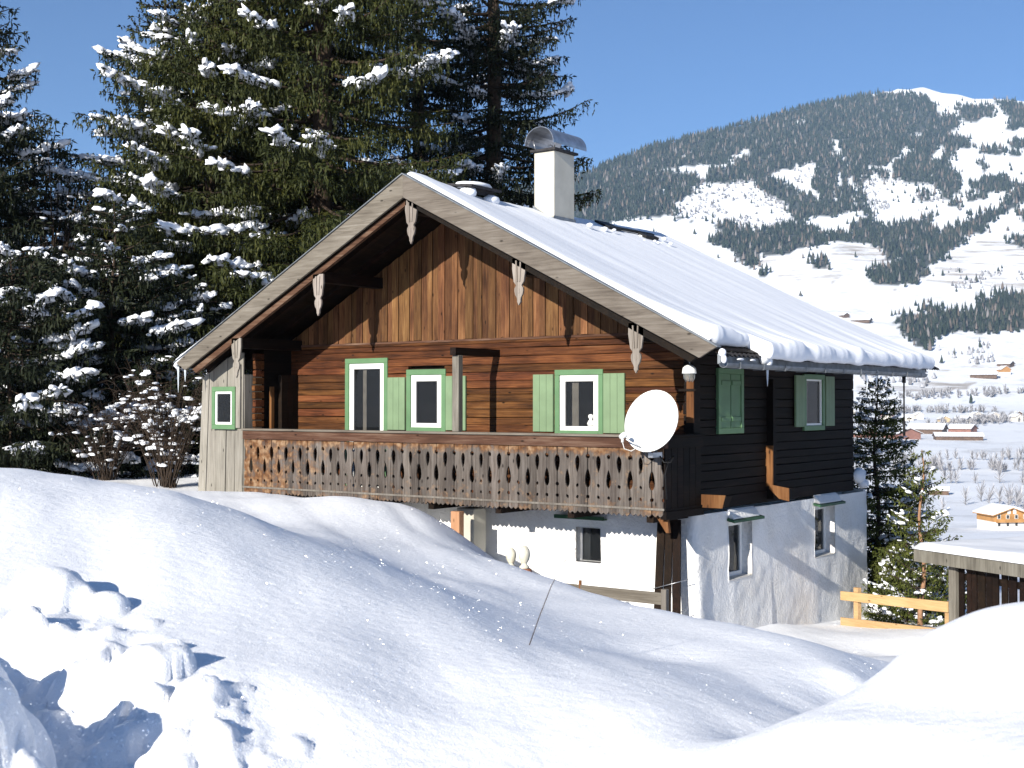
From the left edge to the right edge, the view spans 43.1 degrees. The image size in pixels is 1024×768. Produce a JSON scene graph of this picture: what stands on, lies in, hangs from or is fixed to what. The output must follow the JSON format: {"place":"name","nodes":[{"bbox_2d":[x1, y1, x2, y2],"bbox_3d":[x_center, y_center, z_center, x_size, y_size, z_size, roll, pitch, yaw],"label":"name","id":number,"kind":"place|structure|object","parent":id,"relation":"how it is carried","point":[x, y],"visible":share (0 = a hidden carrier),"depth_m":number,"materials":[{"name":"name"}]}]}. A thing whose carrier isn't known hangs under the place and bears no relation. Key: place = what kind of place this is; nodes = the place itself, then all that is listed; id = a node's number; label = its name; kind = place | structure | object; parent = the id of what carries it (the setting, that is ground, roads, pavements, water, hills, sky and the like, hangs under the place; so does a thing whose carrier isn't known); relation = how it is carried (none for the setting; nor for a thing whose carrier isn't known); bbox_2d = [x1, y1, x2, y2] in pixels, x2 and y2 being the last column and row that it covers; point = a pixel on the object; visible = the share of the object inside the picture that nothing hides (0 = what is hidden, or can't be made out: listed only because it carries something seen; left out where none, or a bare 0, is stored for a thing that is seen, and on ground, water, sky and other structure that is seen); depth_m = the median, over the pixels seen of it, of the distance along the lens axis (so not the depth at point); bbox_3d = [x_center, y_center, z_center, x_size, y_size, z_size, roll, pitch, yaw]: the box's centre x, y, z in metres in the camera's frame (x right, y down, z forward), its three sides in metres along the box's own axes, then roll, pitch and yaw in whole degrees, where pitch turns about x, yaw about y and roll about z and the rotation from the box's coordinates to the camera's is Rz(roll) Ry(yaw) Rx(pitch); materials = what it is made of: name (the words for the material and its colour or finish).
{"place":"outdoors","nodes":[
{"label":"outdoors","id":0,"kind":"place"},
{"bbox_2d":[0,468,1023,767],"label":"snow field","id":1,"kind":"structure","parent":0,"point":[144,622],"depth_m":7.71,"materials":[{"name":"white snow"}]},
{"bbox_2d":[0,4,114,412],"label":"spruce tree","id":2,"kind":"object","parent":1,"relation":"on","point":[24,134],"visible":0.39,"depth_m":36.09,"materials":[{"name":"green plant"}]},
{"bbox_2d":[16,141,112,280],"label":"snow-laden spruce branches","id":3,"kind":"object","parent":2,"relation":"attached to","point":[66,238],"visible":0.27,"depth_m":36.99,"materials":[{"name":"green plant"}]},
{"bbox_2d":[0,141,128,401],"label":"spruce tree","id":4,"kind":"object","parent":1,"relation":"on","point":[65,167],"visible":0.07,"depth_m":40.39,"materials":[{"name":"green plant"}]},
{"bbox_2d":[0,241,152,478],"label":"spruce tree","id":5,"kind":"object","parent":1,"relation":"on","point":[47,368],"visible":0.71,"depth_m":30.32,"materials":[{"name":"green plant"}]},
{"bbox_2d":[39,380,168,480],"bbox_3d":[-9.564,1.120,29.988,2.984,2.407,3.073,-1,-1,36],"label":"bare shrub","id":6,"kind":"object","parent":1,"relation":"on","point":[106,474],"visible":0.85,"depth_m":29.80,"materials":[{"name":"brown plant"}]},
{"bbox_2d":[0,202,216,478],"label":"spruce tree","id":7,"kind":"object","parent":1,"relation":"on","point":[145,297],"visible":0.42,"depth_m":32.29,"materials":[{"name":"green plant"}]},
{"bbox_2d":[80,0,205,396],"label":"spruce tree","id":8,"kind":"object","parent":1,"relation":"on","point":[123,40],"visible":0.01,"depth_m":46.55,"materials":[{"name":"green plant"}]},
{"bbox_2d":[97,358,206,487],"bbox_3d":[-7.742,0.888,28.981,2.950,3.032,2.745,-1,-1,36],"label":"bare shrub","id":9,"kind":"object","parent":1,"relation":"on","point":[165,465],"visible":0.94,"depth_m":28.83,"materials":[{"name":"brown plant"}]},
{"bbox_2d":[97,273,250,474],"bbox_3d":[-8.294,0.170,33.921,5.566,6.175,5.354,0,-1,-18],"label":"spruce tree","id":10,"kind":"object","parent":1,"relation":"on","point":[200,311],"visible":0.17,"depth_m":33.38,"materials":[{"name":"green plant"}]},
{"bbox_2d":[5,0,364,471],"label":"spruce tree","id":11,"kind":"object","parent":1,"relation":"on","point":[155,130],"visible":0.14,"depth_m":36.92,"materials":[{"name":"green plant"}]},
{"bbox_2d":[117,0,364,344],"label":"spruce tree","id":12,"kind":"object","parent":1,"relation":"on","point":[170,5],"depth_m":46.19,"materials":[{"name":"green plant"}]},
{"bbox_2d":[133,0,478,464],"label":"spruce tree","id":13,"kind":"object","parent":1,"relation":"on","point":[322,49],"visible":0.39,"depth_m":35.53,"materials":[{"name":"green plant"}]},
{"bbox_2d":[333,0,514,204],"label":"spruce tree","id":14,"kind":"object","parent":1,"relation":"on","point":[418,104],"visible":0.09,"depth_m":46.61,"materials":[{"name":"green plant"}]},
{"bbox_2d":[385,0,601,211],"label":"spruce tree","id":15,"kind":"object","parent":1,"relation":"on","point":[503,29],"visible":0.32,"depth_m":42.27,"materials":[{"name":"green plant"}]},
{"bbox_2d":[506,548,515,565],"bbox_3d":[-0.014,2.797,19.909,0.220,0.572,0.214,-1,-1,36],"label":"stone finial","id":16,"kind":"object","parent":1,"relation":"on","point":[511,555],"visible":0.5,"depth_m":19.86,"materials":[{"name":"stone"}]},
{"bbox_2d":[518,546,531,571],"bbox_3d":[0.188,2.786,19.761,0.250,0.650,0.244,-1,-1,36],"label":"stone finial","id":17,"kind":"object","parent":1,"relation":"on","point":[524,554],"visible":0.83,"depth_m":19.70,"materials":[{"name":"stone"}]},
{"bbox_2d":[529,551,573,644],"bbox_3d":[0.277,1.487,8.994,0.340,0.702,0.011,0,-1,-1],"label":"dry stalk","id":18,"kind":"object","parent":1,"relation":"on","point":[545,601],"visible":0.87,"depth_m":8.99,"materials":[{"name":"brown plant"}]},
{"bbox_2d":[173,126,939,627],"bbox_3d":[1.077,0.161,27.460,12.845,10.801,10.151,-1,-1,36],"label":"farmhouse","id":19,"kind":"object","parent":1,"relation":"on","point":[479,380],"visible":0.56,"depth_m":24.41,"materials":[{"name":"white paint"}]},
{"bbox_2d":[177,367,179,390],"bbox_3d":[-6.991,-0.088,27.174,0.046,0.550,0.046,-1,-1,36],"label":"icicle","id":20,"kind":"object","parent":19,"relation":"hanging from","point":[178,376],"visible":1,"depth_m":27.16,"materials":[{"name":"white"}]},
{"bbox_2d":[173,334,209,368],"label":"snow","id":21,"kind":"structure","parent":19,"relation":"attached to","point":[175,365],"depth_m":27.15,"materials":[{"name":"white snow"}]},
{"bbox_2d":[212,387,236,428],"bbox_3d":[-6.012,0.501,27.111,0.720,0.890,0.076,-1,-1,36],"label":"window","id":22,"kind":"structure","parent":19,"relation":"in","point":[223,398],"depth_m":27.13,"materials":[{"name":"green paint"}]},
{"bbox_2d":[345,358,388,487],"bbox_3d":[-2.941,0.836,26.478,1.170,2.720,0.139,-1,-1,36],"label":"balcony door","id":23,"kind":"structure","parent":19,"relation":"in","point":[365,378],"depth_m":26.56,"materials":[{"name":"green paint"}]},
{"bbox_2d":[406,369,445,430],"bbox_3d":[-1.661,0.336,25.542,1.010,1.250,0.139,-1,-1,36],"label":"window","id":24,"kind":"structure","parent":19,"relation":"in","point":[425,388],"depth_m":25.60,"materials":[{"name":"green paint"}]},
{"bbox_2d":[555,369,603,433],"bbox_3d":[1.235,0.338,23.411,1.040,1.200,0.146,-1,-1,36],"label":"window","id":25,"kind":"structure","parent":19,"relation":"in","point":[578,392],"depth_m":23.45,"materials":[{"name":"green paint"}]},
{"bbox_2d":[581,527,600,560],"bbox_3d":[1.469,2.888,23.377,0.666,0.789,0.105,-1,-1,36],"label":"window","id":26,"kind":"structure","parent":19,"relation":"in","point":[590,537],"depth_m":23.44,"materials":[{"name":"glass"}]},
{"bbox_2d":[587,223,672,244],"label":"snow lumps","id":27,"kind":"object","parent":19,"relation":"on","point":[590,225],"visible":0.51,"depth_m":27.75,"materials":[{"name":"white snow"}]},
{"bbox_2d":[619,390,677,499],"bbox_3d":[2.192,0.974,20.665,0.936,1.763,0.570,0,-1,10],"label":"satellite dish","id":28,"kind":"object","parent":19,"relation":"attached to","point":[651,420],"visible":1,"depth_m":20.69,"materials":[{"name":"white metal"}]},
{"bbox_2d":[407,172,934,368],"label":"roof snow","id":29,"kind":"structure","parent":19,"relation":"on","point":[706,296],"depth_m":24.23,"materials":[{"name":"white snow"}]},
{"bbox_2d":[682,362,695,381],"bbox_3d":[2.808,-0.226,20.548,0.230,0.404,0.227,-1,-1,36],"label":"hanging lamp","id":30,"kind":"object","parent":19,"relation":"hanging from","point":[689,372],"visible":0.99,"depth_m":20.47,"materials":[{"name":"glass"}]},
{"bbox_2d":[701,494,731,508],"bbox_3d":[3.458,1.974,21.885,0.460,0.220,0.280,-1,-1,36],"label":"carved wooden beam end","id":31,"kind":"object","parent":19,"relation":"attached to","point":[716,501],"visible":1,"depth_m":21.78,"materials":[{"name":"orange wood"}]},
{"bbox_2d":[715,368,743,433],"bbox_3d":[3.867,0.302,23.039,0.080,1.160,0.980,-1,-1,36],"label":"shutter","id":32,"kind":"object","parent":19,"relation":"in","point":[729,386],"depth_m":22.98,"materials":[{"name":"green paint"}]},
{"bbox_2d":[728,522,741,575],"bbox_3d":[3.940,2.968,23.428,0.115,1.169,0.918,-1,-1,36],"label":"window","id":33,"kind":"structure","parent":19,"relation":"in","point":[735,529],"depth_m":23.64,"materials":[{"name":"white paint"}]},
{"bbox_2d":[769,484,794,500],"bbox_3d":[5.048,2.020,24.192,0.400,0.300,0.320,-1,-1,36],"label":"carved wooden beam end","id":34,"kind":"object","parent":19,"relation":"attached to","point":[784,493],"visible":1,"depth_m":24.06,"materials":[{"name":"orange wood"}]},
{"bbox_2d":[802,374,824,430],"bbox_3d":[6.008,0.368,25.988,0.135,1.120,1.010,-1,-1,36],"label":"window","id":35,"kind":"structure","parent":19,"relation":"in","point":[814,383],"depth_m":26.18,"materials":[{"name":"green paint"}]},
{"bbox_2d":[718,348,919,369],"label":"gutter snow","id":36,"kind":"structure","parent":19,"relation":"on","point":[763,359],"depth_m":20.58,"materials":[{"name":"white snow"}]},
{"bbox_2d":[815,507,825,553],"bbox_3d":[6.195,2.976,26.487,0.115,1.169,0.980,-1,-1,36],"label":"window","id":37,"kind":"structure","parent":19,"relation":"in","point":[820,514],"depth_m":26.73,"materials":[{"name":"white paint"}]},
{"bbox_2d":[853,467,868,487],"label":"ledge snow","id":38,"kind":"structure","parent":19,"relation":"on","point":[859,477],"depth_m":27.80,"materials":[{"name":"white snow"}]},
{"bbox_2d":[865,374,867,391],"bbox_3d":[6.624,-0.011,24.254,0.067,0.366,0.047,-1,-1,36],"label":"icicle","id":39,"kind":"object","parent":19,"relation":"hanging from","point":[866,377],"visible":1,"depth_m":24.24,"materials":[{"name":"white"}]},
{"bbox_2d":[566,580,668,610],"bbox_3d":[1.102,3.615,20.310,3.045,1.070,0.089,-1,-1,36],"label":"yard rail","id":40,"kind":"object","parent":1,"relation":"on","point":[649,597],"visible":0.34,"depth_m":19.77,"materials":[{"name":"grey wood"}]},
{"bbox_2d":[654,522,664,609],"bbox_3d":[2.502,3.236,22.016,0.152,1.880,0.329,0,-1,23],"label":"plank","id":41,"kind":"object","parent":1,"relation":"on","point":[659,566],"visible":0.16,"depth_m":22.04,"materials":[{"name":"brown wood"}]},
{"bbox_2d":[663,520,672,611],"bbox_3d":[2.632,3.235,21.907,0.141,1.880,0.340,0,-1,19],"label":"plank","id":42,"kind":"object","parent":1,"relation":"on","point":[668,558],"visible":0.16,"depth_m":21.93,"materials":[{"name":"brown wood"}]},
{"bbox_2d":[672,520,680,613],"bbox_3d":[2.767,3.233,21.796,0.145,1.880,0.382,0,-1,10],"label":"plank","id":43,"kind":"object","parent":1,"relation":"on","point":[676,587],"visible":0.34,"depth_m":21.80,"materials":[{"name":"brown wood"}]},
{"bbox_2d":[652,579,687,611],"bbox_3d":[2.632,3.613,21.783,0.653,0.695,0.141,0,-1,28],"label":"wire","id":44,"kind":"object","parent":43,"relation":"attached to","point":[670,584],"visible":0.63,"depth_m":21.76,"materials":[{"name":"metal"}]},
{"bbox_2d":[840,587,948,628],"bbox_3d":[7.161,4.498,24.313,0.140,1.230,2.890,0,-1,-26],"label":"wooden fence","id":45,"kind":"object","parent":1,"relation":"on","point":[857,597],"visible":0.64,"depth_m":24.45,"materials":[{"name":"yellow wood"}]},
{"bbox_2d":[852,376,955,619],"bbox_3d":[8.357,2.784,29.409,3.927,6.011,4.119,-1,-1,36],"label":"spruce tree","id":46,"kind":"object","parent":1,"relation":"on","point":[877,539],"visible":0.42,"depth_m":29.11,"materials":[{"name":"green plant"}]},
{"bbox_2d":[861,540,946,626],"bbox_3d":[8.236,4.320,27.164,2.457,2.099,2.305,-1,-1,36],"label":"spruce tree","id":47,"kind":"object","parent":1,"relation":"on","point":[908,614],"visible":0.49,"depth_m":26.97,"materials":[{"name":"green plant"}]},
{"bbox_2d":[878,450,966,625],"bbox_3d":[8.414,3.271,26.595,1.827,3.853,1.988,0,-1,11],"label":"spruce tree","id":48,"kind":"object","parent":1,"relation":"on","point":[908,492],"visible":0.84,"depth_m":26.53,"materials":[{"name":"green plant"}]},
{"bbox_2d":[910,539,966,618],"bbox_3d":[9.351,4.373,28.048,1.881,2.030,1.991,-1,-1,36],"label":"spruce tree","id":49,"kind":"object","parent":1,"relation":"on","point":[918,564],"visible":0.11,"depth_m":27.92,"materials":[{"name":"green plant"}]},
{"bbox_2d":[914,549,1023,621],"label":"plank shed","id":50,"kind":"structure","parent":1,"relation":"on","point":[983,580],"depth_m":22.32,"materials":[{"name":"brown wood"}]},
{"bbox_2d":[912,536,1023,563],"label":"snow","id":51,"kind":"structure","parent":50,"relation":"on","point":[1009,549],"depth_m":22.68,"materials":[{"name":"white snow"}]},
{"bbox_2d":[0,0,1023,241],"label":"sky","id":52,"kind":"structure","parent":0,"point":[653,69],"materials":[{"name":"blue"}]},
{"bbox_2d":[112,87,1023,602],"bbox_3d":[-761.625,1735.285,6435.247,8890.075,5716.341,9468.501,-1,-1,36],"label":"valley terrain","id":53,"kind":"structure","parent":0,"point":[848,287],"depth_m":3073.40,"materials":[{"name":"white snow"}]},
{"bbox_2d":[512,88,1023,349],"bbox_3d":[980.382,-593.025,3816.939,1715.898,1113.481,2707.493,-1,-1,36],"label":"mountain forest","id":54,"kind":"object","parent":53,"relation":"on","point":[861,140],"visible":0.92,"depth_m":3894.14,"materials":[{"name":"green plant"}]},
{"bbox_2d":[627,98,1023,402],"bbox_3d":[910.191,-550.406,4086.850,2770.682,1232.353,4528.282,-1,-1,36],"label":"scattered conifers","id":55,"kind":"object","parent":53,"relation":"on","point":[942,274],"visible":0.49,"depth_m":3457.73,"materials":[{"name":"green plant"}]},
{"bbox_2d":[662,160,1023,386],"bbox_3d":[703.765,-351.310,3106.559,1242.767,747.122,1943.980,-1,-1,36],"label":"mountain scrub","id":56,"kind":"object","parent":53,"relation":"on","point":[914,379],"visible":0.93,"depth_m":3627.42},
{"bbox_2d":[837,313,849,317],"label":"farm building","id":57,"kind":"structure","parent":53,"relation":"on","point":[844,315],"depth_m":2595.48,"materials":[{"name":"white"}]},
{"bbox_2d":[850,317,872,322],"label":"farm building","id":58,"kind":"structure","parent":53,"relation":"on","point":[866,320],"depth_m":2553.41,"materials":[{"name":"white"}]},
{"bbox_2d":[881,427,923,438],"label":"farm building","id":59,"kind":"structure","parent":53,"relation":"on","point":[911,433],"depth_m":1313.57,"materials":[{"name":"pink"}]},
{"bbox_2d":[902,414,913,420],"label":"village house","id":60,"kind":"structure","parent":53,"relation":"on","point":[909,416],"depth_m":1609.73,"materials":[{"name":"white"}]},
{"bbox_2d":[914,412,924,418],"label":"village house","id":61,"kind":"structure","parent":53,"relation":"on","point":[918,415],"depth_m":1630.41,"materials":[{"name":"white"}]},
{"bbox_2d":[907,423,948,433],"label":"farm building","id":62,"kind":"structure","parent":53,"relation":"on","point":[927,428],"depth_m":1411.93,"materials":[{"name":"white"}]},
{"bbox_2d":[852,384,1023,509],"bbox_3d":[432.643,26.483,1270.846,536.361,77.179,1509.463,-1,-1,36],"label":"valley trees","id":63,"kind":"object","parent":53,"relation":"on","point":[936,463],"visible":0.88,"depth_m":1008.53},
{"bbox_2d":[927,486,949,494],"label":"hay hut","id":64,"kind":"object","parent":53,"relation":"on","point":[946,490],"visible":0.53,"depth_m":636.60,"materials":[{"name":"white"}]},
{"bbox_2d":[936,416,950,421],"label":"village house","id":65,"kind":"structure","parent":53,"relation":"on","point":[940,417],"depth_m":1580.60,"materials":[{"name":"white"}]},
{"bbox_2d":[932,432,984,440],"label":"farm building","id":66,"kind":"structure","parent":53,"relation":"on","point":[970,436],"depth_m":1308.31,"materials":[{"name":"white"}]},
{"bbox_2d":[954,416,971,422],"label":"village house","id":67,"kind":"structure","parent":53,"relation":"on","point":[968,417],"depth_m":1560.54,"materials":[{"name":"white"}]},
{"bbox_2d":[948,424,978,431],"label":"farm building","id":68,"kind":"structure","parent":53,"relation":"on","point":[963,427],"depth_m":1433.50,"materials":[{"name":"white"}]},
{"bbox_2d":[969,371,997,378],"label":"farm building","id":69,"kind":"structure","parent":53,"relation":"on","point":[989,375],"depth_m":2079.33,"materials":[{"name":"white"}]},
{"bbox_2d":[973,503,1023,529],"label":"chalet","id":70,"kind":"object","parent":53,"relation":"on","point":[993,516],"visible":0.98,"depth_m":391.08,"materials":[{"name":"orange"}]},
{"bbox_2d":[995,366,1011,375],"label":"farm building","id":71,"kind":"structure","parent":53,"relation":"on","point":[1004,370],"depth_m":2104.13,"materials":[{"name":"white"}]},
{"bbox_2d":[996,361,1014,367],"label":"farm building","id":72,"kind":"structure","parent":53,"relation":"on","point":[1009,364],"depth_m":2174.25,"materials":[{"name":"white"}]},
{"bbox_2d":[1007,414,1023,421],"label":"village house","id":73,"kind":"structure","parent":53,"relation":"on","point":[1014,417],"depth_m":1598.24,"materials":[{"name":"white"}]}
]}

